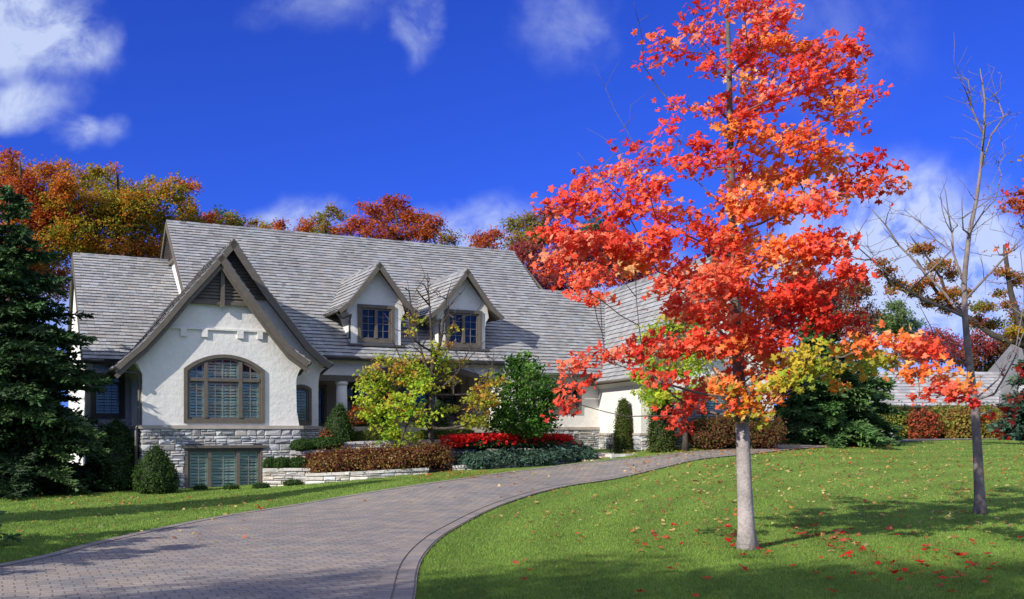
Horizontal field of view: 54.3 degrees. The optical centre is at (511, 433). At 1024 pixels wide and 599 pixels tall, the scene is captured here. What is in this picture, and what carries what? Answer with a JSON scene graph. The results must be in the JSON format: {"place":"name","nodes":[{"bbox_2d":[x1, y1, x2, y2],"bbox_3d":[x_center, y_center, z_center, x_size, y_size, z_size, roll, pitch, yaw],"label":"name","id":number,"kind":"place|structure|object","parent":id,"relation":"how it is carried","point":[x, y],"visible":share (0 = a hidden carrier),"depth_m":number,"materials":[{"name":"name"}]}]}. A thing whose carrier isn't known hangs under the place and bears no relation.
{"place":"outdoors","nodes":[
{"label":"outdoors","id":0,"kind":"place"},
{"bbox_2d":[0,438,997,598],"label":"driveway","id":1,"kind":"structure","parent":0,"point":[348,547],"depth_m":13.86,"materials":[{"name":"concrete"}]},
{"bbox_2d":[0,438,942,565],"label":"driveway border","id":2,"kind":"object","parent":1,"relation":"on","point":[73,548],"visible":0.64,"depth_m":18.39,"materials":[{"name":"grey stone"}]},
{"bbox_2d":[373,439,951,598],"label":"driveway border","id":3,"kind":"object","parent":1,"relation":"on","point":[405,587],"visible":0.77,"depth_m":14.62,"materials":[{"name":"grey stone"}]},
{"bbox_2d":[0,438,1023,598],"bbox_3d":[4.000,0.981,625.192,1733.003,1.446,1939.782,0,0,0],"label":"ground","id":4,"kind":"structure","parent":0,"point":[700,467],"depth_m":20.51,"materials":[{"name":"green plant"}]},
{"bbox_2d":[0,511,23,542],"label":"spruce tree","id":5,"kind":"object","parent":4,"relation":"on","point":[7,537],"visible":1,"depth_m":14.55,"materials":[{"name":"green plant"}]},
{"bbox_2d":[0,145,105,427],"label":"oak tree","id":6,"kind":"object","parent":4,"relation":"on","point":[64,195],"visible":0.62,"depth_m":43.88,"materials":[{"name":"orange plant"}]},
{"bbox_2d":[0,182,138,500],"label":"spruce tree","id":7,"kind":"object","parent":4,"relation":"on","point":[37,367],"visible":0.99,"depth_m":26.66,"materials":[{"name":"green plant"}]},
{"bbox_2d":[82,417,140,491],"bbox_3d":[-11.202,0.629,28.281,1.704,2.205,1.684,0,0,0],"label":"arborvitae shrub","id":8,"kind":"object","parent":4,"relation":"on","point":[117,471],"visible":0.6,"depth_m":27.82,"materials":[{"name":"green plant"}]},
{"bbox_2d":[44,160,207,258],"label":"oak tree","id":9,"kind":"object","parent":4,"relation":"on","point":[121,212],"visible":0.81,"depth_m":45.26,"materials":[{"name":"orange plant"}]},
{"bbox_2d":[129,442,182,493],"bbox_3d":[-9.525,0.985,26.812,1.350,1.490,1.357,0,0,0],"label":"arborvitae shrub","id":10,"kind":"object","parent":4,"relation":"on","point":[156,473],"visible":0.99,"depth_m":26.47,"materials":[{"name":"green plant"}]},
{"bbox_2d":[193,483,207,489],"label":"boxwood shrub","id":11,"kind":"object","parent":4,"relation":"on","point":[201,487],"visible":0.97,"depth_m":27.78,"materials":[{"name":"green plant"}]},
{"bbox_2d":[188,209,222,224],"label":"oak tree","id":12,"kind":"object","parent":4,"relation":"on","point":[209,219],"visible":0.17,"depth_m":48.80,"materials":[{"name":"red plant"}]},
{"bbox_2d":[207,205,251,225],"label":"oak tree","id":13,"kind":"object","parent":4,"relation":"on","point":[231,220],"visible":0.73,"depth_m":50.53,"materials":[{"name":"green plant"}]},
{"bbox_2d":[222,484,239,489],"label":"boxwood shrub","id":14,"kind":"object","parent":4,"relation":"on","point":[230,486],"visible":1,"depth_m":27.76,"materials":[{"name":"green plant"}]},
{"bbox_2d":[252,482,270,487],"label":"boxwood shrub","id":15,"kind":"object","parent":4,"relation":"on","point":[261,485],"visible":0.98,"depth_m":27.76,"materials":[{"name":"green plant"}]},
{"bbox_2d":[242,215,290,230],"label":"oak tree","id":16,"kind":"object","parent":4,"relation":"on","point":[277,226],"visible":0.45,"depth_m":52.47,"materials":[{"name":"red plant"}]},
{"bbox_2d":[263,468,310,486],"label":"stone wall","id":17,"kind":"structure","parent":4,"relation":"on","point":[273,477],"depth_m":28.36,"materials":[{"name":"white stone"}]},
{"bbox_2d":[262,457,274,467],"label":"boxwood shrub","id":18,"kind":"object","parent":17,"relation":"on","point":[267,462],"visible":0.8,"depth_m":28.47,"materials":[{"name":"green plant"}]},
{"bbox_2d":[272,456,289,468],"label":"boxwood shrub","id":19,"kind":"object","parent":17,"relation":"on","point":[280,462],"visible":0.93,"depth_m":28.43,"materials":[{"name":"green plant"}]},
{"bbox_2d":[282,478,303,485],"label":"boxwood shrub","id":20,"kind":"object","parent":4,"relation":"on","point":[290,482],"visible":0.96,"depth_m":28.04,"materials":[{"name":"green plant"}]},
{"bbox_2d":[290,445,344,458],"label":"stone wall","id":21,"kind":"structure","parent":4,"relation":"on","point":[295,453],"depth_m":28.82,"materials":[{"name":"white stone"}]},
{"bbox_2d":[289,438,315,451],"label":"boxwood shrub","id":22,"kind":"object","parent":21,"relation":"on","point":[302,445],"visible":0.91,"depth_m":28.71,"materials":[{"name":"green plant"}]},
{"bbox_2d":[289,202,349,234],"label":"oak tree","id":23,"kind":"object","parent":4,"relation":"on","point":[322,222],"visible":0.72,"depth_m":49.55,"materials":[{"name":"orange plant"}]},
{"bbox_2d":[347,404,373,425],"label":"red bush","id":24,"kind":"object","parent":4,"relation":"on","point":[356,420],"visible":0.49,"depth_m":30.65,"materials":[{"name":"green plant"}]},
{"bbox_2d":[306,467,428,484],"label":"stone wall","id":25,"kind":"structure","parent":4,"relation":"on","point":[315,478],"depth_m":28.25,"materials":[{"name":"white stone"}]},
{"bbox_2d":[311,466,450,472],"bbox_3d":[-4.290,1.460,29.084,5.727,0.980,1.264,0,0,-14],"label":"planting bed","id":26,"kind":"object","parent":4,"relation":"on","point":[446,468],"visible":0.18,"depth_m":29.42,"materials":[{"name":"soil"}]},
{"bbox_2d":[288,455,307,467],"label":"boxwood shrub","id":27,"kind":"object","parent":26,"relation":"on","point":[297,462],"visible":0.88,"depth_m":28.52,"materials":[{"name":"green plant"}]},
{"bbox_2d":[302,438,486,452],"bbox_3d":[-3.786,0.775,30.708,6.201,1.250,1.661,0,0,-24],"label":"planting bed","id":28,"kind":"object","parent":4,"relation":"on","point":[418,439],"visible":0.16,"depth_m":31.09,"materials":[{"name":"soil"}]},
{"bbox_2d":[318,427,335,437],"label":"red bush","id":29,"kind":"object","parent":28,"relation":"on","point":[326,433],"visible":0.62,"depth_m":29.29,"materials":[{"name":"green plant"}]},
{"bbox_2d":[310,436,344,448],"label":"boxwood shrub","id":30,"kind":"object","parent":28,"relation":"on","point":[326,442],"visible":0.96,"depth_m":28.81,"materials":[{"name":"green plant"}]},
{"bbox_2d":[323,402,356,441],"bbox_3d":[-5.074,-0.329,29.615,1.081,1.247,1.092,0,0,0],"label":"arborvitae shrub","id":31,"kind":"object","parent":28,"relation":"on","point":[339,422],"visible":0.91,"depth_m":29.36,"materials":[{"name":"green plant"}]},
{"bbox_2d":[296,438,455,473],"bbox_3d":[-3.873,0.688,29.065,4.713,1.108,1.746,0,0,-13],"label":"barberry hedge","id":32,"kind":"object","parent":28,"relation":"on","point":[429,455],"visible":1,"depth_m":28.64,"materials":[{"name":"brown plant"}]},
{"bbox_2d":[353,428,400,440],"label":"clipped hedge","id":33,"kind":"object","parent":28,"relation":"on","point":[368,435],"visible":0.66,"depth_m":29.86,"materials":[{"name":"green plant"}]},
{"bbox_2d":[426,400,451,429],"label":"arborvitae shrub","id":34,"kind":"object","parent":28,"relation":"on","point":[444,421],"visible":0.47,"depth_m":31.42,"materials":[{"name":"green plant"}]},
{"bbox_2d":[418,427,474,439],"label":"clipped hedge","id":35,"kind":"object","parent":28,"relation":"on","point":[444,432],"visible":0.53,"depth_m":30.81,"materials":[{"name":"green plant"}]},
{"bbox_2d":[437,432,580,448],"bbox_3d":[-0.035,0.241,31.750,5.805,0.555,2.148,0,0,-33],"label":"flower bed","id":36,"kind":"object","parent":28,"relation":"on","point":[486,440],"visible":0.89,"depth_m":30.77,"materials":[{"name":"red plant"}]},
{"bbox_2d":[480,350,562,440],"bbox_3d":[0.284,-1.122,31.281,2.720,3.055,2.528,0,0,0],"label":"green shrub","id":37,"kind":"object","parent":36,"relation":"on","point":[525,418],"visible":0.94,"depth_m":30.85,"materials":[{"name":"green plant"}]},
{"bbox_2d":[329,193,463,245],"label":"oak tree","id":38,"kind":"object","parent":4,"relation":"on","point":[391,206],"visible":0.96,"depth_m":46.56,"materials":[{"name":"red plant"}]},
{"bbox_2d":[344,439,476,465],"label":"stone wall","id":39,"kind":"structure","parent":4,"relation":"on","point":[361,443],"depth_m":29.89,"materials":[{"name":"grey stone"}]},
{"bbox_2d":[66,220,786,490],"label":"house","id":40,"kind":"structure","parent":4,"relation":"on","point":[223,355],"depth_m":33.59,"materials":[{"name":"white stone"}]},
{"bbox_2d":[91,373,124,418],"bbox_3d":[-12.462,-1.150,30.781,1.080,1.500,0.395,0,0,-26],"label":"window","id":41,"kind":"structure","parent":40,"relation":"in","point":[107,405],"depth_m":30.78,"materials":[{"name":"blue glass"}]},
{"bbox_2d":[184,448,263,488],"bbox_3d":[-8.407,1.035,29.117,2.350,1.430,0.395,0,0,-26],"label":"window","id":42,"kind":"structure","parent":40,"relation":"in","point":[215,467],"depth_m":29.05,"materials":[{"name":"clear glass"}]},
{"bbox_2d":[184,354,264,422],"bbox_3d":[-8.398,-1.295,29.122,2.390,2.090,0.395,0,0,-26],"label":"window","id":43,"kind":"structure","parent":40,"relation":"in","point":[221,388],"depth_m":29.09,"materials":[{"name":"clear glass"}]},
{"bbox_2d":[296,384,311,424],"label":"window","id":44,"kind":"structure","parent":40,"relation":"in","point":[303,392],"depth_m":31.07,"materials":[{"name":"blue glass"}]},
{"bbox_2d":[318,385,326,426],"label":"window","id":45,"kind":"structure","parent":40,"relation":"in","point":[322,389],"depth_m":34.96,"materials":[{"name":"blue glass"}]},
{"bbox_2d":[347,378,391,426],"bbox_3d":[-5.268,-1.100,35.782,2.000,1.900,0.395,0,0,-26],"label":"window","id":46,"kind":"structure","parent":40,"relation":"in","point":[350,392],"depth_m":35.80,"materials":[{"name":"brown glass"}]},
{"bbox_2d":[358,304,394,343],"bbox_3d":[-4.605,-3.650,33.490,1.370,1.360,0.395,0,0,-26],"label":"window","id":47,"kind":"structure","parent":40,"relation":"in","point":[372,326],"depth_m":33.53,"materials":[{"name":"blue glass"}]},
{"bbox_2d":[399,384,460,419],"bbox_3d":[-3.068,-1.140,36.862,2.500,1.420,0.395,0,0,-26],"label":"window","id":48,"kind":"structure","parent":40,"relation":"in","point":[452,400],"depth_m":37.14,"materials":[{"name":"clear glass"}]},
{"bbox_2d":[445,309,481,347],"bbox_3d":[-1.750,-3.630,34.857,1.460,1.400,0.395,0,0,-26],"label":"window","id":49,"kind":"structure","parent":40,"relation":"in","point":[472,323],"depth_m":34.91,"materials":[{"name":"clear glass"}]},
{"bbox_2d":[551,385,581,412],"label":"window","id":50,"kind":"structure","parent":40,"relation":"in","point":[575,392],"depth_m":36.02,"materials":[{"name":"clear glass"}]},
{"bbox_2d":[682,387,747,425],"bbox_3d":[6.856,-0.900,33.924,2.650,1.400,0.395,0,0,-17],"label":"window","id":51,"kind":"structure","parent":40,"relation":"in","point":[710,405],"depth_m":33.85,"materials":[{"name":"clear glass"}]},
{"bbox_2d":[351,262,510,448],"bbox_3d":[-2.410,-1.913,29.899,4.785,6.191,2.795,0,0,0],"label":"maple tree","id":52,"kind":"object","parent":4,"relation":"on","point":[406,364],"visible":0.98,"depth_m":29.57,"materials":[{"name":"green plant"}]},
{"bbox_2d":[463,225,504,249],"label":"oak tree","id":53,"kind":"object","parent":4,"relation":"on","point":[486,240],"visible":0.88,"depth_m":49.87,"materials":[{"name":"red plant"}]},
{"bbox_2d":[451,457,575,470],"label":"stone wall","id":54,"kind":"structure","parent":4,"relation":"on","point":[457,467],"depth_m":29.72,"materials":[{"name":"grey stone"}]},
{"bbox_2d":[14,440,1023,551],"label":"leaf litter","id":55,"kind":"object","parent":4,"relation":"on","point":[782,494],"visible":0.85,"depth_m":25.68,"materials":[{"name":"plant"}]},
{"bbox_2d":[497,204,563,263],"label":"oak tree","id":56,"kind":"object","parent":4,"relation":"on","point":[521,238],"visible":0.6,"depth_m":47.05,"materials":[{"name":"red plant"}]},
{"bbox_2d":[514,210,664,291],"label":"oak tree","id":57,"kind":"object","parent":4,"relation":"on","point":[543,281],"visible":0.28,"depth_m":44.53,"materials":[{"name":"red plant"}]},
{"bbox_2d":[598,452,613,455],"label":"stone wall","id":58,"kind":"structure","parent":4,"relation":"on","point":[601,454],"depth_m":32.31,"materials":[{"name":"grey stone"}]},
{"bbox_2d":[605,454,632,457],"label":"stone wall","id":59,"kind":"structure","parent":4,"relation":"on","point":[613,455],"depth_m":31.70,"materials":[{"name":"white stone"}]},
{"bbox_2d":[645,380,680,452],"bbox_3d":[4.883,-0.550,32.291,1.173,2.401,1.146,0,0,0],"label":"arborvitae shrub","id":60,"kind":"object","parent":4,"relation":"on","point":[662,439],"visible":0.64,"depth_m":31.97,"materials":[{"name":"green plant"}]},
{"bbox_2d":[624,312,727,450],"bbox_3d":[5.325,-1.798,32.106,3.598,4.714,3.272,0,0,0],"label":"yellow green maple tree","id":61,"kind":"object","parent":4,"relation":"on","point":[659,396],"visible":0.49,"depth_m":31.57,"materials":[{"name":"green plant"}]},
{"bbox_2d":[682,410,789,449],"bbox_3d":[7.277,-0.117,32.719,3.785,1.395,2.093,0,0,-21],"label":"shrub hedge","id":62,"kind":"object","parent":4,"relation":"on","point":[720,432],"visible":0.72,"depth_m":32.19,"materials":[{"name":"brown plant"}]},
{"bbox_2d":[526,0,987,549],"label":"maple tree","id":63,"kind":"object","parent":4,"relation":"on","point":[722,282],"visible":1,"depth_m":13.44,"materials":[{"name":"red plant"}]},
{"bbox_2d":[774,369,822,444],"bbox_3d":[10.248,-1.040,37.061,2.391,3.261,2.510,0,0,45],"label":"spruce tree","id":64,"kind":"object","parent":4,"relation":"on","point":[796,426],"visible":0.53,"depth_m":36.58,"materials":[{"name":"green plant"}]},
{"bbox_2d":[789,312,841,418],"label":"spruce tree","id":65,"kind":"object","parent":4,"relation":"on","point":[838,340],"visible":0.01,"depth_m":51.68,"materials":[{"name":"green plant"}]},
{"bbox_2d":[755,261,885,344],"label":"oak tree","id":66,"kind":"object","parent":4,"relation":"on","point":[866,292],"visible":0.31,"depth_m":49.66,"materials":[{"name":"red plant"}]},
{"bbox_2d":[774,330,907,447],"bbox_3d":[12.450,-1.474,38.770,5.944,5.201,6.073,0,0,-38],"label":"spruce tree","id":67,"kind":"object","parent":4,"relation":"on","point":[840,424],"visible":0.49,"depth_m":37.59,"materials":[{"name":"green plant"}]},
{"bbox_2d":[846,346,905,440],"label":"spruce tree","id":68,"kind":"object","parent":4,"relation":"on","point":[884,407],"visible":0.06,"depth_m":42.35,"materials":[{"name":"green plant"}]},
{"bbox_2d":[864,298,926,371],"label":"green tree","id":69,"kind":"object","parent":4,"relation":"on","point":[896,321],"visible":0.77,"depth_m":82.42,"materials":[{"name":"green plant"}]},
{"bbox_2d":[879,400,919,438],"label":"round shrub","id":70,"kind":"object","parent":4,"relation":"on","point":[896,419],"visible":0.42,"depth_m":52.42,"materials":[{"name":"green plant"}]},
{"bbox_2d":[902,403,946,438],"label":"round shrub","id":71,"kind":"object","parent":4,"relation":"on","point":[924,423],"visible":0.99,"depth_m":51.60,"materials":[{"name":"red plant"}]},
{"bbox_2d":[832,42,1023,514],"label":"bare tree","id":72,"kind":"object","parent":4,"relation":"on","point":[980,505],"visible":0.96,"depth_m":19.01,"materials":[{"name":"brown plant"}]},
{"bbox_2d":[891,325,965,370],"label":"oak tree","id":73,"kind":"object","parent":4,"relation":"on","point":[952,343],"visible":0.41,"depth_m":73.86,"materials":[{"name":"red plant"}]},
{"bbox_2d":[921,395,960,438],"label":"round shrub","id":74,"kind":"object","parent":4,"relation":"on","point":[936,410],"visible":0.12,"depth_m":53.57,"materials":[{"name":"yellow plant"}]},
{"bbox_2d":[867,338,1023,410],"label":"neighbour house","id":75,"kind":"structure","parent":4,"relation":"on","point":[988,379],"depth_m":66.97,"materials":[{"name":"grey wood"}]},
{"bbox_2d":[869,235,1023,353],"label":"gnarled oak tree","id":76,"kind":"object","parent":4,"relation":"on","point":[893,286],"visible":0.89,"depth_m":33.95,"materials":[{"name":"brown plant"}]},
{"bbox_2d":[937,401,990,438],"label":"round shrub","id":77,"kind":"object","parent":4,"relation":"on","point":[957,423],"visible":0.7,"depth_m":51.55,"materials":[{"name":"yellow plant"}]},
{"bbox_2d":[952,324,1016,371],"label":"oak tree","id":78,"kind":"object","parent":4,"relation":"on","point":[988,352],"visible":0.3,"depth_m":75.92,"materials":[{"name":"red plant"}]},
{"bbox_2d":[979,401,1003,437],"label":"round shrub","id":79,"kind":"object","parent":4,"relation":"on","point":[995,409],"visible":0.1,"depth_m":52.67,"materials":[{"name":"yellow plant"}]},
{"bbox_2d":[981,410,1006,437],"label":"round shrub","id":80,"kind":"object","parent":4,"relation":"on","point":[988,422],"visible":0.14,"depth_m":50.90,"materials":[{"name":"yellow plant"}]},
{"bbox_2d":[984,359,1023,440],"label":"spruce tree","id":81,"kind":"object","parent":4,"relation":"on","point":[1017,434],"visible":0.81,"depth_m":44.02,"materials":[{"name":"green plant"}]},
{"bbox_2d":[992,155,1023,228],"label":"tree foliage","id":82,"kind":"object","parent":4,"relation":"on","point":[1019,202],"visible":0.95,"depth_m":25.62,"materials":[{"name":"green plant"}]},
{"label":"planting bed","id":83,"kind":"structure","parent":4,"relation":"on","visible":0},
{"bbox_2d":[451,441,599,469],"bbox_3d":[0.573,0.703,30.964,5.162,0.915,2.156,0,0,-33],"label":"juniper hedge","id":84,"kind":"object","parent":83,"relation":"on","point":[546,455],"visible":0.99,"depth_m":30.17,"materials":[{"name":"green plant"}]},
{"bbox_2d":[612,397,633,450],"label":"arborvitae shrub","id":85,"kind":"object","parent":83,"relation":"on","point":[622,433],"visible":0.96,"depth_m":33.41,"materials":[{"name":"green plant"}]},
{"bbox_2d":[615,447,645,452],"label":"ground cover","id":86,"kind":"object","parent":83,"relation":"on","point":[624,451],"visible":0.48,"depth_m":32.85,"materials":[{"name":"green plant"}]},
{"bbox_2d":[0,0,1023,406],"label":"sky","id":87,"kind":"structure","parent":0,"point":[467,110],"materials":[{"name":"blue"}]}
]}

